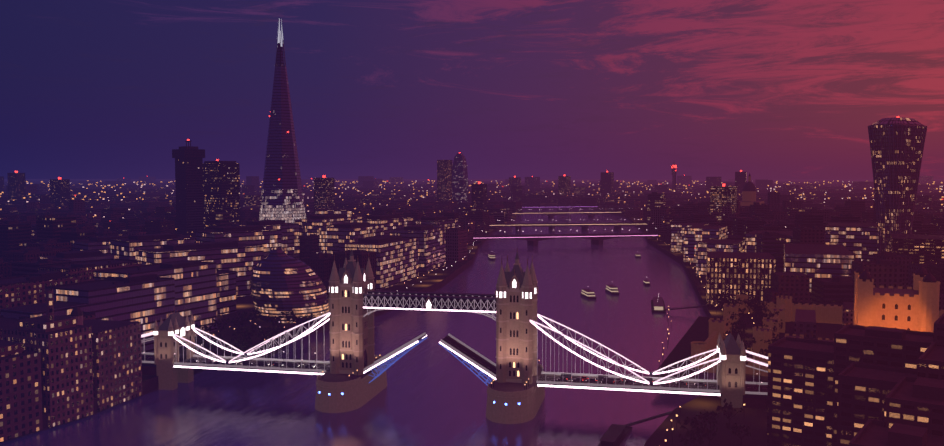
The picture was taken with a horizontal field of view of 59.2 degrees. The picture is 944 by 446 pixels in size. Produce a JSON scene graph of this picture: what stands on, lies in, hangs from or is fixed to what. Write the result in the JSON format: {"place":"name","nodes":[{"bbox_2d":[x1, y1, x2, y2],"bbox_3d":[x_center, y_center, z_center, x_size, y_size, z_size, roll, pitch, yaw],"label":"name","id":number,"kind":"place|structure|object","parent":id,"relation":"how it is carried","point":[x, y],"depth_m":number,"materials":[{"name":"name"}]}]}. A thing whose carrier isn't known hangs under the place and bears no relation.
{"place":"outdoors","nodes":[
{"label":"outdoors","id":0,"kind":"place"},
{"bbox_2d":[0,206,716,445],"bbox_3d":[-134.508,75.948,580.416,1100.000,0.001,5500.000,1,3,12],"label":"river","id":1,"kind":"structure","parent":0,"point":[433,393],"depth_m":438.96,"materials":[{"name":"purple liquid"}]},
{"bbox_2d":[0,179,943,445],"bbox_3d":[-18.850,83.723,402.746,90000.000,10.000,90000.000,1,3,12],"label":"ground","id":2,"kind":"structure","parent":0,"point":[754,419],"depth_m":565.50,"materials":[{"name":"grey"}]},
{"bbox_2d":[141,245,767,423],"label":"drawbridge","id":3,"kind":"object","parent":2,"relation":"on","point":[356,300],"depth_m":392.88,"materials":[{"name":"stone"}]},
{"bbox_2d":[0,18,943,445],"bbox_3d":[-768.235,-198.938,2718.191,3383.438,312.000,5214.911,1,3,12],"label":"buildings","id":4,"kind":"structure","parent":2,"relation":"on","point":[98,306],"depth_m":547.97,"materials":[{"name":"black glass"}]},
{"bbox_2d":[0,165,943,310],"bbox_3d":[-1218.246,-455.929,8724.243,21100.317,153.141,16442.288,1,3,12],"label":"city blocks","id":5,"kind":"structure","parent":2,"relation":"on","point":[35,225],"depth_m":1546.13,"materials":[{"name":"brick"}]},
{"bbox_2d":[144,206,851,445],"bbox_3d":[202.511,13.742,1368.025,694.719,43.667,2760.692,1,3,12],"label":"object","id":6,"kind":"structure","parent":2,"relation":"on","point":[244,339],"depth_m":509.34,"materials":[{"name":"concrete"}]},
{"bbox_2d":[0,0,943,178],"label":"sky","id":7,"kind":"structure","parent":0,"point":[90,89],"materials":[{"name":"purple"}]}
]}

